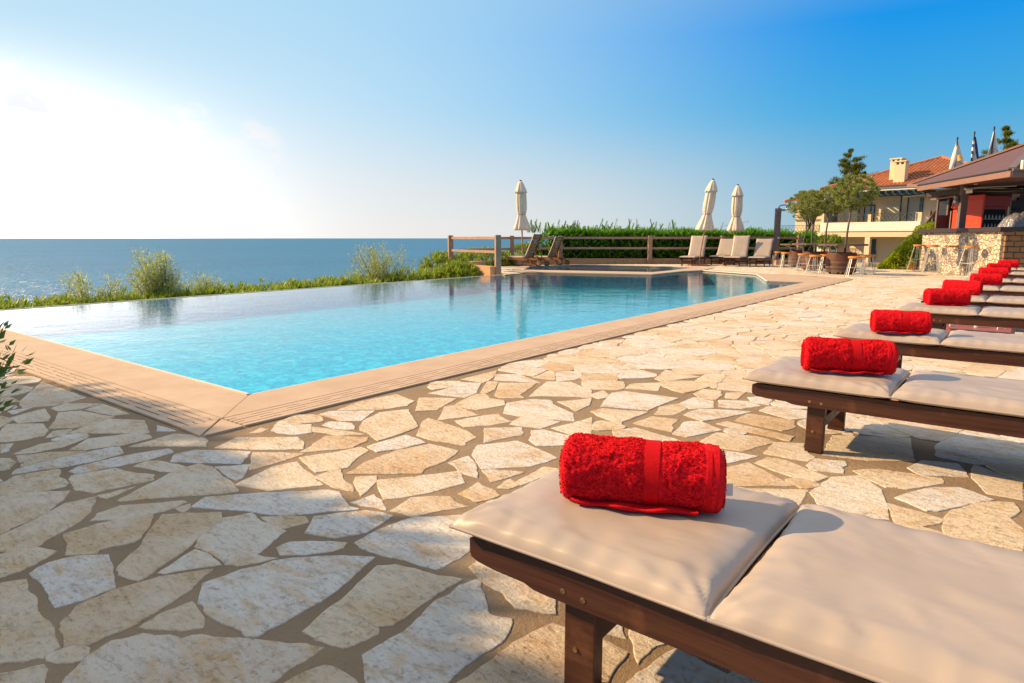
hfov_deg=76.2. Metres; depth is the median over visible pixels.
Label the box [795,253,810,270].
bar stool
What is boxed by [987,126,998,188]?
flag
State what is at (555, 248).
wheeled lounger
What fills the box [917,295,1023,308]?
sun lounger
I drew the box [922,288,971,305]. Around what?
rolled towel
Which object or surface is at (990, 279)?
rolled towel
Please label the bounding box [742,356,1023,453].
sun lounger
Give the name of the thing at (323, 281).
oleander hedge
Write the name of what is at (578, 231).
conifer hedge
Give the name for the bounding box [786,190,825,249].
standard tree
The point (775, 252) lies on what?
bar stool
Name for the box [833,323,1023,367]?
sun lounger
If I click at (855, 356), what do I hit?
rolled towel
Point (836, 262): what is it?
barrel table
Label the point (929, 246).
bar stool
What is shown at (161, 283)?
olive shrub
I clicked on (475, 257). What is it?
oleander bush
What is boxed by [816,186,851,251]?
standard tree
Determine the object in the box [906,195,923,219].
balcony door
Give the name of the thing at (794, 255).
barrel table
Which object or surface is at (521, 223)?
closed parasol
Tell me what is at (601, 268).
pool water
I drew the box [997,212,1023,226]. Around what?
wrapped machine
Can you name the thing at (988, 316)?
sun lounger
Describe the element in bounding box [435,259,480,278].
oleander bush
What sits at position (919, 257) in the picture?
bar stool
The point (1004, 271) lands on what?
rolled towel
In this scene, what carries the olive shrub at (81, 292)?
on the hillside
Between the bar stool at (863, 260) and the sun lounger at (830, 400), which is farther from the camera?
the bar stool at (863, 260)
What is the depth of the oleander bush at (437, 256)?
21.47 m
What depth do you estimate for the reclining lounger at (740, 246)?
23.69 m
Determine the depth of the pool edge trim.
6.13 m
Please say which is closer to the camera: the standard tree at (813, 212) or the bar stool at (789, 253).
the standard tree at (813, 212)
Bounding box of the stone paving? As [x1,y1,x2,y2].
[0,264,1023,682]
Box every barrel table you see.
[780,244,814,266]
[792,243,837,270]
[818,244,868,273]
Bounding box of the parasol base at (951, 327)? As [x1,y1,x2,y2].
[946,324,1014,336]
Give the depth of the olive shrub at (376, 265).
18.20 m
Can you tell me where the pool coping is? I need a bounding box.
[0,270,839,418]
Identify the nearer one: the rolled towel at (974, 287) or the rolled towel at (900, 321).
the rolled towel at (900, 321)
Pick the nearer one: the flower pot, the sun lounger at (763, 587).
the sun lounger at (763, 587)
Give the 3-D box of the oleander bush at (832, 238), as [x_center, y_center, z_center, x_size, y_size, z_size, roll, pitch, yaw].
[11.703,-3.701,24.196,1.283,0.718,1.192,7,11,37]
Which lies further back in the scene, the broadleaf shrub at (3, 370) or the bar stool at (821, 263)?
the bar stool at (821, 263)
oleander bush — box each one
[417,249,468,270]
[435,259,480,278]
[456,245,517,265]
[504,241,540,255]
[813,233,844,249]
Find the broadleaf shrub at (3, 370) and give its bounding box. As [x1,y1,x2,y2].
[0,320,33,411]
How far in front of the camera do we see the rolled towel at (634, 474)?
1.52 m
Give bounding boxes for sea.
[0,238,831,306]
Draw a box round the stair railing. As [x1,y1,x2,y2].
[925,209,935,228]
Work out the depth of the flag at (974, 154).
29.01 m
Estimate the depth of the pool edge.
4.36 m
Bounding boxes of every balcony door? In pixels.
[863,205,875,221]
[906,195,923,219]
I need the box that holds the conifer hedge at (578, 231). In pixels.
[523,218,817,257]
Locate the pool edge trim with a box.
[0,270,803,394]
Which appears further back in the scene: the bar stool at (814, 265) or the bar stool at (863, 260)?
the bar stool at (814, 265)
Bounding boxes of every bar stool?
[771,251,784,266]
[778,252,792,267]
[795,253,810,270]
[805,255,823,273]
[818,254,826,272]
[844,256,862,275]
[852,255,872,275]
[859,255,875,273]
[906,244,926,270]
[921,245,939,272]
[937,245,960,274]
[955,246,980,276]
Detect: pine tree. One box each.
[827,148,878,184]
[979,125,1018,157]
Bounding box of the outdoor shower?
[772,204,787,264]
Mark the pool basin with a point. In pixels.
(258, 364)
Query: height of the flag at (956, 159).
7.607 m
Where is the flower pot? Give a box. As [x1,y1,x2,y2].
[907,250,920,269]
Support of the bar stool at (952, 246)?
on the stone paving
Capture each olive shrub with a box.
[52,266,126,303]
[124,247,185,297]
[183,270,234,294]
[338,241,415,281]
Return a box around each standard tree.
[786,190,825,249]
[797,189,831,251]
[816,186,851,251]
[830,174,880,252]
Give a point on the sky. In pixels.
(119, 118)
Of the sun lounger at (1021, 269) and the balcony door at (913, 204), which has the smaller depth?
the sun lounger at (1021, 269)
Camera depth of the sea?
1042.94 m
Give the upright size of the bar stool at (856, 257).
0.531 m
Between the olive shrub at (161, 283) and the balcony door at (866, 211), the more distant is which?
the balcony door at (866, 211)
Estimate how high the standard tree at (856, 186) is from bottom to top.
2.405 m
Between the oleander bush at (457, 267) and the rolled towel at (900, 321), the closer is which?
the rolled towel at (900, 321)
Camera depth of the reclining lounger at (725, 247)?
24.86 m
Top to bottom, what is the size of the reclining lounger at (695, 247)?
1.086 m
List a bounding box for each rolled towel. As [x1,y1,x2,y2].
[558,432,732,514]
[800,336,898,374]
[870,309,932,333]
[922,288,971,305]
[942,279,982,294]
[970,273,1002,284]
[978,267,1008,277]
[986,263,1011,270]
[998,260,1018,266]
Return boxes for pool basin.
[27,299,640,393]
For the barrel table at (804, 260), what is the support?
on the stone paving
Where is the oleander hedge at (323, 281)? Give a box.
[0,263,490,309]
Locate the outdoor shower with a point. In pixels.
(777, 227)
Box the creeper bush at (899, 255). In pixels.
[876,221,934,269]
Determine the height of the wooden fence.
1.500 m
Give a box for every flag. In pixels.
[949,137,963,188]
[970,131,978,161]
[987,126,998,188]
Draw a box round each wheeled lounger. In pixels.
[501,234,549,266]
[529,236,569,264]
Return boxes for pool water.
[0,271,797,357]
[527,266,681,271]
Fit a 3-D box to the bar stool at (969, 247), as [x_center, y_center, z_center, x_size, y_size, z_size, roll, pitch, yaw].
[11.661,-2.032,16.637,0.449,0.801,0.449,-3,9,-16]
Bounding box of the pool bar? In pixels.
[902,143,1023,275]
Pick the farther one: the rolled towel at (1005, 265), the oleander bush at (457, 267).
the oleander bush at (457, 267)
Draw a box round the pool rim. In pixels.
[504,264,712,274]
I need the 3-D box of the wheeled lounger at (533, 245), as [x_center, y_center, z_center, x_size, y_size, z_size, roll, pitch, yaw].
[0.427,-3.245,23.190,1.699,1.141,0.700,5,10,30]
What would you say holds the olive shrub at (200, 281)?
on the hillside
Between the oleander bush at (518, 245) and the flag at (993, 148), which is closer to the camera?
the oleander bush at (518, 245)
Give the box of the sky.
[0,0,1023,237]
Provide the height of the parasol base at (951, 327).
0.150 m
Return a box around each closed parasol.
[513,180,532,265]
[687,179,717,265]
[726,184,744,263]
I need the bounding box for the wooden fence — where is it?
[448,235,802,274]
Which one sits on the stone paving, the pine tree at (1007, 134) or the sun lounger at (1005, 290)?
the sun lounger at (1005, 290)
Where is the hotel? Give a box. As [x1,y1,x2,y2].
[781,155,1023,266]
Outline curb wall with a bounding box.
[442,258,788,276]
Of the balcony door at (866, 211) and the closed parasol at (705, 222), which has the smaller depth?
the closed parasol at (705, 222)
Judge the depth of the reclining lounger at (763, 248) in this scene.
23.47 m
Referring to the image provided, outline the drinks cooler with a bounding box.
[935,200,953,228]
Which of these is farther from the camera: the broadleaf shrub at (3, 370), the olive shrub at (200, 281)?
the olive shrub at (200, 281)
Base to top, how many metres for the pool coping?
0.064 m
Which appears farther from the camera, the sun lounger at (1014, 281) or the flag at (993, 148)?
the flag at (993, 148)
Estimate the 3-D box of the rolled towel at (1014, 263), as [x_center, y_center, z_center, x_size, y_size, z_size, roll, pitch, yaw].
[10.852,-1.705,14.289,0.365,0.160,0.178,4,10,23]
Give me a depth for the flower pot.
20.69 m
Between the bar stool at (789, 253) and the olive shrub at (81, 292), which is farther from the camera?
the bar stool at (789, 253)
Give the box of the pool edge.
[0,274,852,436]
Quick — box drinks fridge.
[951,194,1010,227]
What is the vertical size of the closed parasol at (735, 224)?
2.994 m
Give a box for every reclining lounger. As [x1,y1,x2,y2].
[679,236,706,265]
[709,239,732,264]
[723,235,750,266]
[748,239,773,266]
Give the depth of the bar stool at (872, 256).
18.32 m
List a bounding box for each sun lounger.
[449,469,1023,682]
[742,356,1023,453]
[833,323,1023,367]
[897,302,1023,329]
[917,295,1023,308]
[963,277,1023,286]
[970,270,1023,279]
[980,285,1023,296]
[1009,267,1023,271]
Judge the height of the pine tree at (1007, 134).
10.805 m
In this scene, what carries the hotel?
on the hillside
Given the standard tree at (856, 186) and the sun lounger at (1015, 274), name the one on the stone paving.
the sun lounger at (1015, 274)

